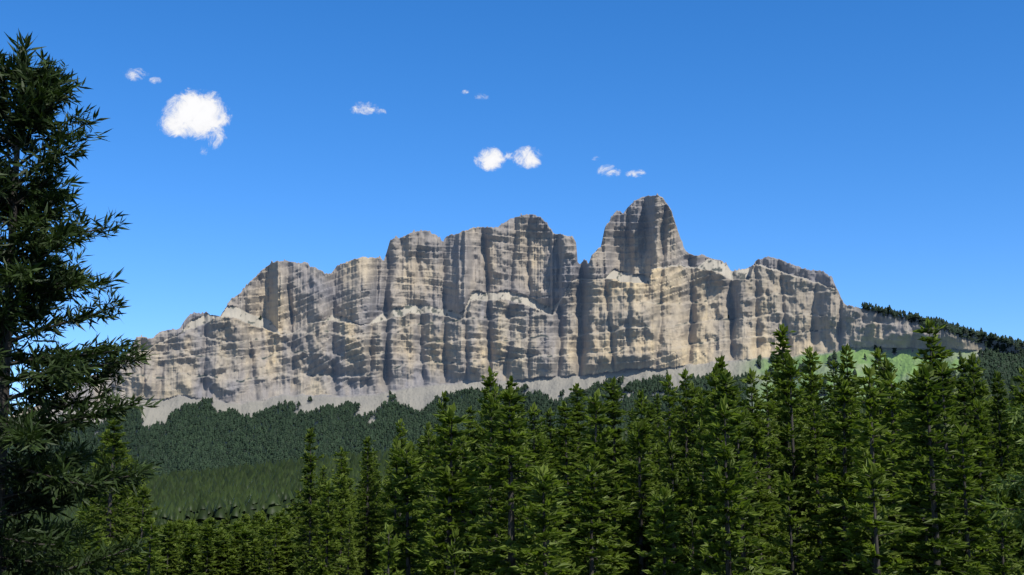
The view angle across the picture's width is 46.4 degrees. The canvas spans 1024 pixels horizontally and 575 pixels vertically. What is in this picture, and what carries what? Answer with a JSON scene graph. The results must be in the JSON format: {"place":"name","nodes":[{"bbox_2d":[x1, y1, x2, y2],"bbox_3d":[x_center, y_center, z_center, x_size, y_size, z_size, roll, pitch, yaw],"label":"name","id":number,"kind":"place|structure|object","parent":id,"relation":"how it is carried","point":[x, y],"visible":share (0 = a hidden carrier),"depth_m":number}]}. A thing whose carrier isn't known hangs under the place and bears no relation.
{"place":"outdoors","nodes":[
{"label":"outdoors","id":0,"kind":"place"},
{"bbox_2d":[0,0,1023,410],"label":"sky","id":1,"kind":"structure","parent":0,"point":[874,146]},
{"bbox_2d":[7,193,1023,469],"bbox_3d":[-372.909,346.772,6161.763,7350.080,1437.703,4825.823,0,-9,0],"label":"mountain","id":2,"kind":"structure","parent":0,"point":[417,319],"depth_m":5353.80},
{"bbox_2d":[7,302,1023,484],"bbox_3d":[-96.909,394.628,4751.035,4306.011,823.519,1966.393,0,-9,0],"label":"mountain forest trees","id":3,"kind":"object","parent":2,"relation":"on","point":[196,440],"visible":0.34,"depth_m":4919.95},
{"bbox_3d":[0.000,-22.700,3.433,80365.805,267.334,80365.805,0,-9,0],"label":"ground","id":4,"kind":"structure","parent":0,"visible":0},
{"bbox_2d":[0,28,163,574],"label":"pine","id":5,"kind":"object","parent":4,"relation":"on","point":[64,370],"visible":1,"depth_m":15.75},
{"bbox_2d":[72,497,105,574],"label":"tree","id":6,"kind":"object","parent":4,"relation":"on","point":[93,517],"visible":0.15,"depth_m":84.44},
{"bbox_2d":[84,526,117,574],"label":"tree","id":7,"kind":"object","parent":4,"relation":"on","point":[97,545],"visible":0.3,"depth_m":52.16},
{"bbox_2d":[78,405,143,574],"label":"tree","id":8,"kind":"object","parent":4,"relation":"on","point":[114,438],"visible":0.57,"depth_m":75.63},
{"bbox_2d":[99,441,139,574],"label":"tree","id":9,"kind":"object","parent":4,"relation":"on","point":[116,496],"visible":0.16,"depth_m":87.82},
{"bbox_2d":[108,455,157,574],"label":"tree","id":10,"kind":"object","parent":4,"relation":"on","point":[138,520],"visible":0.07,"depth_m":95.91},
{"bbox_2d":[119,482,167,574],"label":"tree","id":11,"kind":"object","parent":4,"relation":"on","point":[143,493],"visible":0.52,"depth_m":82.84},
{"bbox_2d":[128,517,169,574],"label":"tree","id":12,"kind":"object","parent":4,"relation":"on","point":[150,556],"visible":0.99,"depth_m":59.88},
{"bbox_2d":[156,520,178,574],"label":"tree","id":13,"kind":"object","parent":4,"relation":"on","point":[168,544],"visible":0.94,"depth_m":244.34},
{"bbox_2d":[164,524,181,573],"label":"tree","id":14,"kind":"object","parent":4,"relation":"on","point":[175,529],"visible":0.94,"depth_m":246.06},
{"bbox_2d":[175,534,208,574],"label":"tree","id":15,"kind":"object","parent":4,"relation":"on","point":[192,538],"visible":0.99,"depth_m":244.60},
{"bbox_2d":[196,524,221,574],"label":"tree","id":16,"kind":"object","parent":4,"relation":"on","point":[209,528],"visible":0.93,"depth_m":250.53},
{"bbox_2d":[213,534,231,574],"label":"tree","id":17,"kind":"object","parent":4,"relation":"on","point":[223,538],"visible":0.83,"depth_m":259.81},
{"bbox_2d":[237,542,251,574],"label":"tree","id":18,"kind":"object","parent":4,"relation":"on","point":[245,546],"visible":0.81,"depth_m":254.63},
{"bbox_2d":[232,528,260,574],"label":"tree","id":19,"kind":"object","parent":4,"relation":"on","point":[245,533],"visible":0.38,"depth_m":267.49},
{"bbox_2d":[245,539,265,574],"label":"tree","id":20,"kind":"object","parent":4,"relation":"on","point":[257,568],"visible":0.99,"depth_m":250.65},
{"bbox_2d":[261,544,276,574],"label":"tree","id":21,"kind":"object","parent":4,"relation":"on","point":[266,570],"visible":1,"depth_m":245.44},
{"bbox_2d":[264,513,289,574],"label":"tree","id":22,"kind":"object","parent":4,"relation":"on","point":[278,552],"visible":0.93,"depth_m":249.76},
{"bbox_2d":[275,534,295,574],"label":"tree","id":23,"kind":"object","parent":4,"relation":"on","point":[288,538],"visible":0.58,"depth_m":252.78},
{"bbox_2d":[287,483,319,574],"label":"tree","id":24,"kind":"object","parent":4,"relation":"on","point":[300,527],"visible":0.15,"depth_m":115.09},
{"bbox_2d":[286,427,329,574],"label":"tree","id":25,"kind":"object","parent":4,"relation":"on","point":[305,494],"visible":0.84,"depth_m":82.30},
{"bbox_2d":[307,479,348,574],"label":"tree","id":26,"kind":"object","parent":4,"relation":"on","point":[326,528],"visible":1,"depth_m":71.22},
{"bbox_2d":[316,498,358,574],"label":"tree","id":27,"kind":"object","parent":4,"relation":"on","point":[344,504],"visible":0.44,"depth_m":82.89},
{"bbox_2d":[323,473,357,573],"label":"tree","id":28,"kind":"object","parent":4,"relation":"on","point":[341,486],"visible":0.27,"depth_m":92.41},
{"bbox_2d":[320,447,365,574],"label":"tree","id":29,"kind":"object","parent":4,"relation":"on","point":[344,465],"visible":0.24,"depth_m":95.97},
{"bbox_2d":[339,511,361,574],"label":"tree","id":30,"kind":"object","parent":4,"relation":"on","point":[351,561],"visible":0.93,"depth_m":78.72},
{"bbox_2d":[352,456,384,574],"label":"tree","id":31,"kind":"object","parent":4,"relation":"on","point":[375,541],"visible":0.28,"depth_m":102.81},
{"bbox_2d":[353,436,386,574],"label":"tree","id":32,"kind":"object","parent":4,"relation":"on","point":[367,562],"visible":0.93,"depth_m":99.60},
{"bbox_2d":[364,480,385,572],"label":"tree","id":33,"kind":"object","parent":4,"relation":"on","point":[378,503],"visible":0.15,"depth_m":121.28},
{"bbox_2d":[372,522,404,574],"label":"tree","id":34,"kind":"object","parent":4,"relation":"on","point":[392,547],"visible":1,"depth_m":43.06},
{"bbox_2d":[376,438,419,571],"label":"tree","id":35,"kind":"object","parent":4,"relation":"on","point":[396,444],"visible":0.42,"depth_m":46.51},
{"bbox_2d":[380,419,417,572],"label":"tree","id":36,"kind":"object","parent":4,"relation":"on","point":[388,506],"visible":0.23,"depth_m":97.24},
{"bbox_2d":[374,442,437,574],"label":"tree","id":37,"kind":"object","parent":4,"relation":"on","point":[410,487],"visible":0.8,"depth_m":45.46},
{"bbox_2d":[412,421,435,572],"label":"tree","id":38,"kind":"object","parent":4,"relation":"on","point":[428,425],"visible":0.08,"depth_m":87.42},
{"bbox_2d":[410,430,439,569],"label":"tree","id":39,"kind":"object","parent":4,"relation":"on","point":[428,447],"visible":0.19,"depth_m":77.72},
{"bbox_2d":[413,467,445,573],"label":"tree","id":40,"kind":"object","parent":4,"relation":"on","point":[427,498],"visible":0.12,"depth_m":59.34},
{"bbox_2d":[417,486,453,570],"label":"tree","id":41,"kind":"object","parent":4,"relation":"on","point":[431,530],"visible":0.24,"depth_m":55.66},
{"bbox_2d":[417,390,454,516],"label":"tree","id":42,"kind":"object","parent":4,"relation":"on","point":[442,406],"visible":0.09,"depth_m":97.91},
{"bbox_2d":[443,527,465,574],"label":"tree","id":43,"kind":"object","parent":4,"relation":"on","point":[455,562],"visible":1,"depth_m":41.44},
{"bbox_2d":[405,403,505,574],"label":"tree","id":44,"kind":"object","parent":4,"relation":"on","point":[447,476],"visible":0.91,"depth_m":43.31},
{"bbox_2d":[442,435,487,557],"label":"tree","id":45,"kind":"object","parent":4,"relation":"on","point":[466,444],"visible":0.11,"depth_m":64.89},
{"bbox_2d":[459,405,484,542],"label":"tree","id":46,"kind":"object","parent":4,"relation":"on","point":[469,426],"visible":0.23,"depth_m":88.01},
{"bbox_2d":[467,366,501,536],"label":"tree","id":47,"kind":"object","parent":4,"relation":"on","point":[490,384],"visible":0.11,"depth_m":91.72},
{"bbox_2d":[466,395,507,574],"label":"tree","id":48,"kind":"object","parent":4,"relation":"on","point":[489,416],"visible":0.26,"depth_m":63.06},
{"bbox_2d":[463,437,519,572],"bbox_3d":[-0.801,15.104,51.682,3.496,17.480,4.080,-4,-9,24],"label":"tree","id":49,"kind":"object","parent":4,"relation":"on","point":[496,503],"visible":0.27,"depth_m":52.26},
{"bbox_2d":[479,383,505,542],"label":"tree","id":50,"kind":"object","parent":4,"relation":"on","point":[494,391],"visible":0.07,"depth_m":85.97},
{"bbox_2d":[453,385,568,574],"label":"tree","id":51,"kind":"object","parent":4,"relation":"on","point":[516,438],"visible":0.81,"depth_m":42.14},
{"bbox_2d":[1,377,1023,574],"bbox_3d":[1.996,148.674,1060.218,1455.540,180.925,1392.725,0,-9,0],"label":"forest trees","id":52,"kind":"object","parent":4,"relation":"on","point":[232,493],"visible":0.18,"depth_m":673.93},
{"bbox_2d":[492,392,533,560],"bbox_3d":[0.143,15.467,63.345,3.178,20.091,2.987,-3,-9,22],"label":"tree","id":53,"kind":"object","parent":4,"relation":"on","point":[521,448],"visible":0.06,"depth_m":64.08},
{"bbox_2d":[501,375,532,521],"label":"tree","id":54,"kind":"object","parent":4,"relation":"on","point":[509,383],"visible":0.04,"depth_m":89.10},
{"bbox_2d":[499,446,546,574],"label":"tree","id":55,"kind":"object","parent":4,"relation":"on","point":[522,485],"visible":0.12,"depth_m":48.81},
{"bbox_2d":[506,401,569,556],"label":"tree","id":56,"kind":"object","parent":4,"relation":"on","point":[535,445],"visible":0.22,"depth_m":73.00},
{"bbox_2d":[509,464,579,574],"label":"tree","id":57,"kind":"object","parent":4,"relation":"on","point":[533,552],"visible":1,"depth_m":39.42},
{"bbox_2d":[540,407,561,478],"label":"tree","id":58,"kind":"object","parent":4,"relation":"on","point":[551,434],"visible":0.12,"depth_m":119.86},
{"bbox_2d":[518,482,585,574],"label":"tree","id":59,"kind":"object","parent":4,"relation":"on","point":[552,500],"visible":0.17,"depth_m":43.33},
{"bbox_2d":[548,401,587,563],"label":"tree","id":60,"kind":"object","parent":4,"relation":"on","point":[562,465],"visible":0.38,"depth_m":83.30},
{"bbox_2d":[558,382,594,541],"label":"tree","id":61,"kind":"object","parent":4,"relation":"on","point":[579,406],"visible":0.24,"depth_m":86.47},
{"bbox_2d":[567,510,604,571],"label":"tree","id":62,"kind":"object","parent":4,"relation":"on","point":[575,549],"visible":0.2,"depth_m":52.43},
{"bbox_2d":[558,457,623,574],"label":"tree","id":63,"kind":"object","parent":4,"relation":"on","point":[596,528],"visible":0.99,"depth_m":49.17},
{"bbox_2d":[554,388,641,574],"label":"tree","id":64,"kind":"object","parent":4,"relation":"on","point":[623,508],"visible":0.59,"depth_m":59.18},
{"bbox_2d":[585,377,648,572],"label":"tree","id":65,"kind":"object","parent":4,"relation":"on","point":[614,453],"visible":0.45,"depth_m":81.87},
{"bbox_2d":[608,422,661,572],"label":"tree","id":66,"kind":"object","parent":4,"relation":"on","point":[623,523],"visible":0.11,"depth_m":80.17},
{"bbox_2d":[609,420,661,574],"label":"tree","id":67,"kind":"object","parent":4,"relation":"on","point":[640,490],"visible":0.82,"depth_m":60.25},
{"bbox_2d":[620,389,661,574],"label":"tree","id":68,"kind":"object","parent":4,"relation":"on","point":[641,405],"visible":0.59,"depth_m":61.10},
{"bbox_2d":[645,402,658,486],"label":"tree","id":69,"kind":"object","parent":4,"relation":"on","point":[650,408],"visible":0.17,"depth_m":107.87},
{"bbox_2d":[651,393,663,465],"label":"tree","id":70,"kind":"object","parent":4,"relation":"on","point":[657,422],"visible":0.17,"depth_m":127.76},
{"bbox_2d":[634,486,692,574],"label":"tree","id":71,"kind":"object","parent":4,"relation":"on","point":[666,566],"visible":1,"depth_m":39.41},
{"bbox_2d":[650,373,684,562],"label":"tree","id":72,"kind":"object","parent":4,"relation":"on","point":[670,400],"visible":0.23,"depth_m":80.70},
{"bbox_2d":[648,440,699,574],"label":"tree","id":73,"kind":"object","parent":4,"relation":"on","point":[671,474],"visible":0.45,"depth_m":57.84},
{"bbox_2d":[654,368,702,539],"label":"tree","id":74,"kind":"object","parent":4,"relation":"on","point":[682,418],"visible":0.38,"depth_m":75.24},
{"bbox_2d":[659,380,711,494],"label":"tree","id":75,"kind":"object","parent":4,"relation":"on","point":[694,394],"visible":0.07,"depth_m":106.12},
{"bbox_2d":[679,457,699,565],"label":"tree","id":76,"kind":"object","parent":4,"relation":"on","point":[688,466],"visible":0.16,"depth_m":62.38},
{"bbox_2d":[680,510,702,571],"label":"tree","id":77,"kind":"object","parent":4,"relation":"on","point":[694,534],"visible":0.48,"depth_m":53.65},
{"bbox_2d":[676,475,706,566],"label":"tree","id":78,"kind":"object","parent":4,"relation":"on","point":[692,495],"visible":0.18,"depth_m":59.59},
{"bbox_2d":[677,417,713,547],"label":"tree","id":79,"kind":"object","parent":4,"relation":"on","point":[702,498],"visible":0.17,"depth_m":72.02},
{"bbox_2d":[687,528,722,574],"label":"tree","id":80,"kind":"object","parent":4,"relation":"on","point":[704,534],"visible":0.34,"depth_m":37.91},
{"bbox_2d":[678,364,733,564],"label":"tree","id":81,"kind":"object","parent":4,"relation":"on","point":[712,377],"visible":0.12,"depth_m":74.42},
{"bbox_2d":[683,390,740,566],"bbox_3d":[9.981,14.591,57.610,3.368,19.273,4.388,-2,-9,10],"label":"tree","id":82,"kind":"object","parent":4,"relation":"on","point":[703,460],"visible":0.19,"depth_m":58.25},
{"bbox_2d":[694,355,739,538],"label":"tree","id":83,"kind":"object","parent":4,"relation":"on","point":[721,363],"visible":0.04,"depth_m":79.39},
{"bbox_2d":[692,370,775,565],"bbox_3d":[10.384,13.949,56.199,4.134,20.185,4.182,-2,-9,16],"label":"tree","id":84,"kind":"object","parent":4,"relation":"on","point":[723,381],"visible":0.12,"depth_m":57.29},
{"bbox_2d":[687,394,790,574],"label":"tree","id":85,"kind":"object","parent":4,"relation":"on","point":[722,482],"visible":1,"depth_m":37.39},
{"bbox_2d":[712,410,789,574],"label":"tree","id":86,"kind":"object","parent":4,"relation":"on","point":[739,446],"visible":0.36,"depth_m":48.42},
{"bbox_2d":[719,421,801,558],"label":"tree","id":87,"kind":"object","parent":4,"relation":"on","point":[772,502],"visible":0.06,"depth_m":65.78},
{"bbox_2d":[739,368,789,569],"bbox_3d":[13.077,14.631,63.462,3.770,20.921,3.932,2,-9,-13],"label":"tree","id":88,"kind":"object","parent":4,"relation":"on","point":[758,445],"visible":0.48,"depth_m":64.20},
{"bbox_2d":[754,369,811,566],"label":"tree","id":89,"kind":"object","parent":4,"relation":"on","point":[774,442],"visible":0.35,"depth_m":67.94},
{"bbox_2d":[760,323,810,526],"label":"tree","id":90,"kind":"object","parent":4,"relation":"on","point":[781,337],"visible":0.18,"depth_m":79.30},
{"bbox_2d":[763,352,813,570],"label":"tree","id":91,"kind":"object","parent":4,"relation":"on","point":[786,391],"visible":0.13,"depth_m":78.17},
{"bbox_2d":[765,471,827,574],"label":"tree","id":92,"kind":"object","parent":4,"relation":"on","point":[802,567],"visible":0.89,"depth_m":51.17},
{"bbox_2d":[765,352,838,574],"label":"tree","id":93,"kind":"object","parent":4,"relation":"on","point":[793,454],"visible":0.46,"depth_m":70.50},
{"bbox_2d":[781,346,842,570],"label":"tree","id":94,"kind":"object","parent":4,"relation":"on","point":[803,410],"visible":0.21,"depth_m":74.61},
{"bbox_2d":[787,400,842,573],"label":"tree","id":95,"kind":"object","parent":4,"relation":"on","point":[812,544],"visible":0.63,"depth_m":68.03},
{"bbox_2d":[806,408,842,560],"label":"tree","id":96,"kind":"object","parent":4,"relation":"on","point":[827,415],"visible":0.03,"depth_m":95.18},
{"bbox_2d":[824,374,862,488],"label":"tree","id":97,"kind":"object","parent":4,"relation":"on","point":[836,377],"visible":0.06,"depth_m":99.45},
{"bbox_2d":[797,379,890,574],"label":"tree","id":98,"kind":"object","parent":4,"relation":"on","point":[844,424],"visible":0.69,"depth_m":54.42},
{"bbox_2d":[822,360,868,453],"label":"tree","id":99,"kind":"object","parent":4,"relation":"on","point":[828,388],"visible":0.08,"depth_m":102.40},
{"bbox_2d":[830,343,870,571],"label":"tree","id":100,"kind":"object","parent":4,"relation":"on","point":[844,365],"visible":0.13,"depth_m":73.54},
{"bbox_2d":[850,347,891,544],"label":"tree","id":101,"kind":"object","parent":4,"relation":"on","point":[879,413],"visible":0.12,"depth_m":76.24},
{"bbox_2d":[827,364,916,574],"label":"tree","id":102,"kind":"object","parent":4,"relation":"on","point":[871,432],"visible":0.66,"depth_m":49.33},
{"bbox_2d":[854,370,908,574],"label":"tree","id":103,"kind":"object","parent":4,"relation":"on","point":[891,377],"visible":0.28,"depth_m":60.59},
{"bbox_2d":[838,458,928,574],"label":"tree","id":104,"kind":"object","parent":4,"relation":"on","point":[868,482],"visible":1,"depth_m":40.84},
{"bbox_2d":[861,356,912,574],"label":"tree","id":105,"kind":"object","parent":4,"relation":"on","point":[886,363],"visible":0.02,"depth_m":73.71},
{"bbox_2d":[871,396,907,558],"bbox_3d":[19.819,14.896,60.713,3.764,19.085,3.807,8,-12,-44],"label":"tree","id":106,"kind":"object","parent":4,"relation":"on","point":[887,414],"visible":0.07,"depth_m":61.63},
{"bbox_2d":[880,377,943,565],"bbox_3d":[19.124,14.028,55.378,4.676,19.751,5.457,6,-10,-32],"label":"tree","id":107,"kind":"object","parent":4,"relation":"on","point":[910,449],"visible":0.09,"depth_m":56.26},
{"bbox_2d":[886,454,956,574],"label":"tree","id":108,"kind":"object","parent":4,"relation":"on","point":[914,563],"visible":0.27,"depth_m":48.84},
{"bbox_2d":[891,367,967,572],"bbox_3d":[17.048,13.096,49.090,3.929,19.727,3.693,0,-9,3],"label":"tree","id":109,"kind":"object","parent":4,"relation":"on","point":[903,455],"visible":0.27,"depth_m":49.98},
{"bbox_2d":[885,363,987,574],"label":"tree","id":110,"kind":"object","parent":4,"relation":"on","point":[936,543],"visible":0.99,"depth_m":41.26},
{"bbox_2d":[903,318,989,549],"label":"tree","id":111,"kind":"object","parent":4,"relation":"on","point":[938,348],"visible":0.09,"depth_m":79.52},
{"bbox_2d":[904,359,1005,574],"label":"tree","id":112,"kind":"object","parent":4,"relation":"on","point":[945,373],"visible":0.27,"depth_m":51.43},
{"bbox_2d":[944,356,982,532],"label":"tree","id":113,"kind":"object","parent":4,"relation":"on","point":[960,386],"visible":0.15,"depth_m":72.72},
{"bbox_2d":[930,424,1001,574],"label":"tree","id":114,"kind":"object","parent":4,"relation":"on","point":[952,471],"visible":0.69,"depth_m":47.98},
{"bbox_2d":[955,352,1023,568],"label":"tree","id":115,"kind":"object","parent":4,"relation":"on","point":[979,392],"visible":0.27,"depth_m":70.60},
{"bbox_2d":[965,398,1021,574],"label":"tree","id":116,"kind":"object","parent":4,"relation":"on","point":[984,459],"visible":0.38,"depth_m":58.09},
{"bbox_2d":[971,403,1023,574],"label":"spruce","id":117,"kind":"object","parent":4,"relation":"on","point":[1020,416],"visible":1,"depth_m":24.95},
{"bbox_2d":[981,486,1023,574],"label":"tree","id":118,"kind":"object","parent":4,"relation":"on","point":[1004,552],"visible":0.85,"depth_m":42.57},
{"bbox_2d":[986,369,1022,555],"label":"tree","id":119,"kind":"object","parent":4,"relation":"on","point":[998,405],"visible":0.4,"depth_m":71.04},
{"bbox_2d":[999,417,1016,510],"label":"tree","id":120,"kind":"object","parent":4,"relation":"on","point":[1008,432],"visible":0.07,"depth_m":106.39},
{"bbox_2d":[999,366,1023,574],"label":"tree","id":121,"kind":"object","parent":4,"relation":"on","point":[1017,378],"visible":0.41,"depth_m":69.79},
{"bbox_2d":[1007,417,1023,574],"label":"tree","id":122,"kind":"object","parent":4,"relation":"on","point":[1015,560],"visible":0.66,"depth_m":40.78},
{"bbox_2d":[1009,396,1023,534],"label":"tree","id":123,"kind":"object","parent":4,"relation":"on","point":[1017,452],"visible":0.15,"depth_m":93.44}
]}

